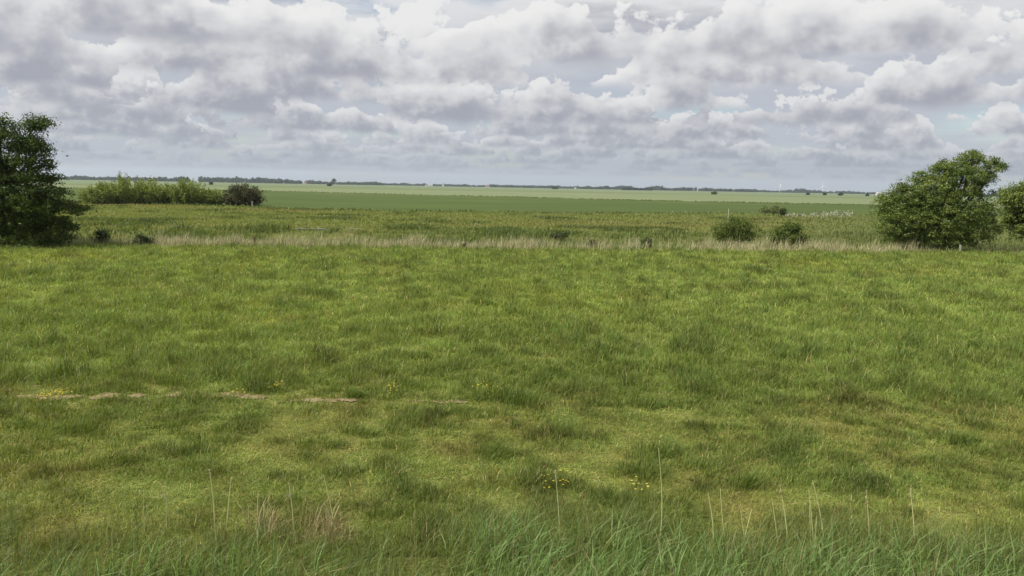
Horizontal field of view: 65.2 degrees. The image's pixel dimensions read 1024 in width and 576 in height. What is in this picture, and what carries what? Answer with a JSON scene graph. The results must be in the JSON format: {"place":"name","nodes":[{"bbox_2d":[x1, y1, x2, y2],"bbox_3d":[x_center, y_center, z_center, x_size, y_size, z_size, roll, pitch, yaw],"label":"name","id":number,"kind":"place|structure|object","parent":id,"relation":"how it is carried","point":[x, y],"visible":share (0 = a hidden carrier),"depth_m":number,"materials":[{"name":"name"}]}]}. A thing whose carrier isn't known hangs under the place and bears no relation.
{"place":"outdoors","nodes":[
{"label":"outdoors","id":0,"kind":"place"},
{"bbox_2d":[5,187,1005,216],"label":"crop field","id":1,"kind":"structure","parent":0,"point":[365,201],"depth_m":145.02,"materials":[{"name":"green plant"}]},
{"bbox_2d":[0,204,1023,575],"bbox_3d":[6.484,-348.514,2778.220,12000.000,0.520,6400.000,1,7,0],"label":"ground","id":2,"kind":"structure","parent":0,"point":[580,458],"depth_m":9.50,"materials":[{"name":"green plant"}]},
{"bbox_2d":[0,112,96,247],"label":"meadow tree","id":3,"kind":"object","parent":2,"relation":"on","point":[32,217],"visible":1,"depth_m":36.83,"materials":[{"name":"green plant"}]},
{"bbox_2d":[43,389,72,398],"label":"flower clump","id":4,"kind":"object","parent":2,"relation":"on","point":[55,394],"visible":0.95,"depth_m":11.78,"materials":[{"name":"yellow plant"}]},
{"bbox_2d":[16,392,146,399],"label":"bare soil","id":5,"kind":"structure","parent":2,"relation":"on","point":[105,394],"depth_m":11.87,"materials":[{"name":"brown soil"}]},
{"bbox_2d":[54,416,111,436],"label":"grass tussock","id":6,"kind":"object","parent":2,"relation":"on","point":[77,428],"depth_m":10.19,"materials":[{"name":"green plant"}]},
{"bbox_2d":[77,181,117,203],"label":"willow shrub","id":7,"kind":"object","parent":2,"relation":"on","point":[100,193],"visible":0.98,"depth_m":101.33,"materials":[{"name":"green plant"}]},
{"bbox_2d":[89,227,113,243],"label":"shrub","id":8,"kind":"object","parent":2,"relation":"on","point":[99,233],"visible":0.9,"depth_m":39.42,"materials":[{"name":"green plant"}]},
{"bbox_2d":[104,172,147,203],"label":"willow shrub","id":9,"kind":"object","parent":2,"relation":"on","point":[123,192],"visible":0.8,"depth_m":103.29,"materials":[{"name":"green plant"}]},
{"bbox_2d":[131,234,157,244],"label":"shrub","id":10,"kind":"object","parent":2,"relation":"on","point":[145,239],"visible":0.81,"depth_m":38.95,"materials":[{"name":"green plant"}]},
{"bbox_2d":[137,216,158,221],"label":"shrub","id":11,"kind":"object","parent":2,"relation":"on","point":[141,219],"visible":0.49,"depth_m":59.84,"materials":[{"name":"green plant"}]},
{"bbox_2d":[131,175,173,203],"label":"willow shrub","id":12,"kind":"object","parent":2,"relation":"on","point":[154,194],"visible":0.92,"depth_m":104.36,"materials":[{"name":"green plant"}]},
{"bbox_2d":[160,485,168,528],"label":"grass stalk","id":13,"kind":"object","parent":2,"relation":"on","point":[166,498],"depth_m":7.30,"materials":[{"name":"plant"}]},
{"bbox_2d":[168,175,206,204],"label":"willow shrub","id":14,"kind":"object","parent":2,"relation":"on","point":[187,194],"visible":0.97,"depth_m":104.41,"materials":[{"name":"green plant"}]},
{"bbox_2d":[195,188,224,204],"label":"willow shrub","id":15,"kind":"object","parent":2,"relation":"on","point":[213,197],"visible":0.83,"depth_m":105.61,"materials":[{"name":"green plant"}]},
{"bbox_2d":[208,469,214,532],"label":"grass stalk","id":16,"kind":"object","parent":2,"relation":"on","point":[213,498],"depth_m":7.30,"materials":[{"name":"plant"}]},
{"bbox_2d":[164,391,267,398],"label":"bare soil","id":17,"kind":"structure","parent":2,"relation":"on","point":[250,395],"depth_m":11.94,"materials":[{"name":"brown soil"}]},
{"bbox_2d":[226,477,232,532],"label":"grass stalk","id":18,"kind":"object","parent":2,"relation":"on","point":[228,503],"depth_m":7.31,"materials":[{"name":"plant"}]},
{"bbox_2d":[220,181,267,205],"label":"hawthorn bush","id":19,"kind":"object","parent":2,"relation":"on","point":[246,196],"visible":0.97,"depth_m":105.79,"materials":[{"name":"green plant"}]},
{"bbox_2d":[240,362,275,379],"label":"grass tussock","id":20,"kind":"object","parent":2,"relation":"on","point":[249,366],"depth_m":13.26,"materials":[{"name":"green plant"}]},
{"bbox_2d":[285,482,293,531],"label":"grass stalk","id":21,"kind":"object","parent":2,"relation":"on","point":[291,504],"depth_m":7.30,"materials":[{"name":"plant"}]},
{"bbox_2d":[234,493,381,548],"bbox_3d":[-1.751,2.096,7.305,1.776,0.405,0.786,1,7,0],"label":"straw clump","id":22,"kind":"object","parent":2,"relation":"on","point":[317,525],"visible":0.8,"depth_m":7.32,"materials":[{"name":"plant"}]},
{"bbox_2d":[291,398,356,401],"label":"bare soil","id":23,"kind":"structure","parent":2,"relation":"on","point":[336,400],"depth_m":11.83,"materials":[{"name":"brown soil"}]},
{"bbox_2d":[320,475,335,536],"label":"grass stalk","id":24,"kind":"object","parent":2,"relation":"on","point":[330,506],"depth_m":7.31,"materials":[{"name":"plant"}]},
{"bbox_2d":[343,385,372,403],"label":"grass tussock","id":25,"kind":"object","parent":2,"relation":"on","point":[354,393],"depth_m":12.01,"materials":[{"name":"green plant"}]},
{"bbox_2d":[410,399,466,402],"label":"bare soil","id":26,"kind":"structure","parent":2,"relation":"on","point":[446,401],"depth_m":11.89,"materials":[{"name":"brown soil"}]},
{"bbox_2d":[466,296,497,306],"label":"grass tussock","id":27,"kind":"object","parent":2,"relation":"on","point":[481,300],"depth_m":21.40,"materials":[{"name":"green plant"}]},
{"bbox_2d":[463,437,522,462],"bbox_3d":[-0.201,1.906,9.519,0.713,0.228,0.703,7,9,37],"label":"grass tussock","id":28,"kind":"object","parent":2,"relation":"on","point":[499,449],"depth_m":9.51,"materials":[{"name":"green plant"}]},
{"bbox_2d":[480,374,549,418],"bbox_3d":[0.095,1.556,11.701,1.177,0.432,1.620,1,7,0],"label":"grass tussock","id":29,"kind":"object","parent":2,"relation":"on","point":[511,397],"depth_m":11.88,"materials":[{"name":"green plant"}]},
{"bbox_2d":[8,220,1023,252],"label":"sedge bed","id":30,"kind":"object","parent":2,"relation":"on","point":[517,233],"visible":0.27,"depth_m":52.11,"materials":[{"name":"green plant"}]},
{"bbox_2d":[13,225,1023,252],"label":"dry reeds","id":31,"kind":"object","parent":2,"relation":"on","point":[167,241],"visible":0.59,"depth_m":41.70,"materials":[{"name":"plant"}]},
{"bbox_2d":[554,470,559,532],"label":"grass stalk","id":32,"kind":"object","parent":2,"relation":"on","point":[557,496],"depth_m":7.29,"materials":[{"name":"plant"}]},
{"bbox_2d":[547,230,569,239],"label":"shrub","id":33,"kind":"object","parent":2,"relation":"on","point":[556,234],"visible":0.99,"depth_m":51.75,"materials":[{"name":"green plant"}]},
{"bbox_2d":[586,238,597,246],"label":"shrub","id":34,"kind":"object","parent":2,"relation":"on","point":[591,242],"visible":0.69,"depth_m":42.98,"materials":[{"name":"green plant"}]},
{"bbox_2d":[613,386,667,410],"bbox_3d":[2.075,1.622,11.964,0.926,0.314,0.685,-4,9,-33],"label":"grass tussock","id":35,"kind":"object","parent":2,"relation":"on","point":[647,403],"depth_m":11.89,"materials":[{"name":"green plant"}]},
{"bbox_2d":[640,236,653,247],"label":"shrub","id":36,"kind":"object","parent":2,"relation":"on","point":[645,240],"visible":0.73,"depth_m":42.98,"materials":[{"name":"green plant"}]},
{"bbox_2d":[658,448,661,540],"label":"grass stalk","id":37,"kind":"object","parent":2,"relation":"on","point":[661,493],"depth_m":7.28,"materials":[{"name":"plant"}]},
{"bbox_2d":[624,437,700,470],"bbox_3d":[1.791,1.940,9.500,0.916,0.275,0.932,1,7,0],"label":"grass tussock","id":38,"kind":"object","parent":2,"relation":"on","point":[655,449],"depth_m":9.57,"materials":[{"name":"green plant"}]},
{"bbox_2d":[708,493,713,540],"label":"grass stalk","id":39,"kind":"object","parent":2,"relation":"on","point":[711,515],"depth_m":7.31,"materials":[{"name":"plant"}]},
{"bbox_2d":[720,489,725,541],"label":"grass stalk","id":40,"kind":"object","parent":2,"relation":"on","point":[722,514],"depth_m":7.31,"materials":[{"name":"beige plant"}]},
{"bbox_2d":[709,215,765,245],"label":"bush","id":41,"kind":"object","parent":2,"relation":"on","point":[729,229],"visible":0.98,"depth_m":50.56,"materials":[{"name":"green plant"}]},
{"bbox_2d":[720,464,769,491],"bbox_3d":[2.557,2.044,8.772,0.617,0.276,0.555,1,7,0],"label":"grass tussock","id":42,"kind":"object","parent":2,"relation":"on","point":[750,480],"depth_m":8.73,"materials":[{"name":"green plant"}]},
{"bbox_2d":[756,204,782,214],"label":"shrub","id":43,"kind":"object","parent":2,"relation":"on","point":[773,209],"visible":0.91,"depth_m":103.19,"materials":[{"name":"green plant"}]},
{"bbox_2d":[779,484,787,536],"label":"grass stalk","id":44,"kind":"object","parent":2,"relation":"on","point":[781,491],"depth_m":7.30,"materials":[{"name":"plant"}]},
{"bbox_2d":[779,208,788,215],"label":"shrub","id":45,"kind":"object","parent":2,"relation":"on","point":[783,211],"visible":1,"depth_m":102.38,"materials":[{"name":"green plant"}]},
{"bbox_2d":[766,219,811,249],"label":"bush","id":46,"kind":"object","parent":2,"relation":"on","point":[791,230],"visible":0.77,"depth_m":46.18,"materials":[{"name":"green plant"}]},
{"bbox_2d":[809,493,813,539],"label":"grass stalk","id":47,"kind":"object","parent":2,"relation":"on","point":[811,515],"depth_m":7.31,"materials":[{"name":"beige plant"}]},
{"bbox_2d":[813,482,823,532],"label":"grass stalk","id":48,"kind":"object","parent":2,"relation":"on","point":[818,507],"depth_m":7.30,"materials":[{"name":"beige plant"}]},
{"bbox_2d":[785,210,852,217],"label":"flowering weeds","id":49,"kind":"object","parent":2,"relation":"on","point":[818,214],"visible":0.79,"depth_m":108.98,"materials":[{"name":"plant"}]},
{"bbox_2d":[821,311,885,322],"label":"grass tussock","id":50,"kind":"object","parent":2,"relation":"on","point":[856,316],"depth_m":20.22,"materials":[{"name":"green plant"}]},
{"bbox_2d":[865,490,869,538],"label":"grass stalk","id":51,"kind":"object","parent":2,"relation":"on","point":[867,507],"depth_m":7.30,"materials":[{"name":"plant"}]},
{"bbox_2d":[909,488,914,538],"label":"grass stalk","id":52,"kind":"object","parent":2,"relation":"on","point":[910,489],"depth_m":7.30,"materials":[{"name":"plant"}]},
{"bbox_2d":[868,149,1011,249],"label":"elder tree","id":53,"kind":"object","parent":2,"relation":"on","point":[939,208],"visible":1,"depth_m":45.01,"materials":[{"name":"green plant"}]},
{"bbox_2d":[933,422,986,447],"bbox_3d":[5.796,1.867,10.366,0.844,0.348,0.644,-5,9,-40],"label":"grass tussock","id":54,"kind":"object","parent":2,"relation":"on","point":[951,437],"depth_m":10.25,"materials":[{"name":"green plant"}]},
{"bbox_2d":[952,384,1012,407],"bbox_3d":[7.329,1.645,12.489,1.063,0.328,0.753,1,7,0],"label":"grass tussock","id":55,"kind":"object","parent":2,"relation":"on","point":[980,394],"depth_m":12.40,"materials":[{"name":"green plant"}]},
{"bbox_2d":[995,180,1023,241],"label":"border tree","id":56,"kind":"object","parent":2,"relation":"on","point":[1012,201],"visible":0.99,"depth_m":48.49,"materials":[{"name":"green plant"}]},
{"bbox_2d":[0,482,1023,575],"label":"verge grass","id":57,"kind":"structure","parent":0,"point":[850,566],"depth_m":6.81,"materials":[{"name":"green plant"}]},
{"bbox_2d":[0,0,1023,193],"label":"sky","id":58,"kind":"structure","parent":0,"point":[843,95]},
{"bbox_2d":[4,199,1022,240],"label":"pasture grass","id":59,"kind":"structure","parent":0,"point":[389,218],"depth_m":73.96,"materials":[{"name":"green plant"}]},
{"bbox_2d":[36,180,999,199],"bbox_3d":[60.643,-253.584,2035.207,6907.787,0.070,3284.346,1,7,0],"label":"pasture","id":60,"kind":"structure","parent":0,"point":[494,188],"depth_m":979.24,"materials":[{"name":"green plant"}]},
{"bbox_2d":[30,175,189,181],"bbox_3d":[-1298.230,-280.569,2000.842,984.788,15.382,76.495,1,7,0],"label":"distant woodland","id":61,"kind":"object","parent":60,"relation":"on","point":[84,177],"visible":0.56,"depth_m":1977.98,"materials":[{"name":"green plant"}]},
{"bbox_2d":[198,176,301,183],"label":"distant woodland","id":62,"kind":"object","parent":60,"relation":"on","point":[236,179],"visible":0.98,"depth_m":2077.60,"materials":[{"name":"green plant"}]},
{"bbox_2d":[306,180,385,184],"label":"distant woodland","id":63,"kind":"object","parent":60,"relation":"on","point":[346,183],"visible":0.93,"depth_m":2274.14,"materials":[{"name":"green plant"}]},
{"bbox_2d":[385,183,573,188],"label":"distant woodland","id":64,"kind":"object","parent":60,"relation":"on","point":[497,185],"visible":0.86,"depth_m":2665.44,"materials":[{"name":"green plant"}]},
{"bbox_2d":[622,187,652,190],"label":"distant woodland","id":65,"kind":"object","parent":60,"relation":"on","point":[635,188],"visible":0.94,"depth_m":1875.45,"materials":[{"name":"green plant"}]},
{"bbox_2d":[573,185,757,191],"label":"distant woodland","id":66,"kind":"object","parent":60,"relation":"on","point":[656,187],"visible":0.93,"depth_m":2473.44,"materials":[{"name":"green plant"}]},
{"bbox_2d":[758,188,874,193],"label":"distant woodland","id":67,"kind":"object","parent":60,"relation":"on","point":[800,190],"visible":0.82,"depth_m":2769.89,"materials":[{"name":"green plant"}]},
{"bbox_2d":[874,192,997,196],"bbox_3d":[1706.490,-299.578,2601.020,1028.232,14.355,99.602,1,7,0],"label":"distant woodland","id":68,"kind":"object","parent":60,"relation":"on","point":[914,193],"visible":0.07,"depth_m":2564.51,"materials":[{"name":"green plant"}]},
{"bbox_2d":[34,185,1003,207],"bbox_3d":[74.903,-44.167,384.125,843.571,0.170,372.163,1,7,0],"label":"hay field","id":69,"kind":"structure","parent":0,"point":[746,199],"depth_m":329.79,"materials":[{"name":"green plant"}]},
{"bbox_2d":[29,183,1001,200],"bbox_3d":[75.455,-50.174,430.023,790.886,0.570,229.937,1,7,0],"label":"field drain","id":70,"kind":"object","parent":69,"relation":"on","point":[517,191],"visible":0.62,"depth_m":491.66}
]}

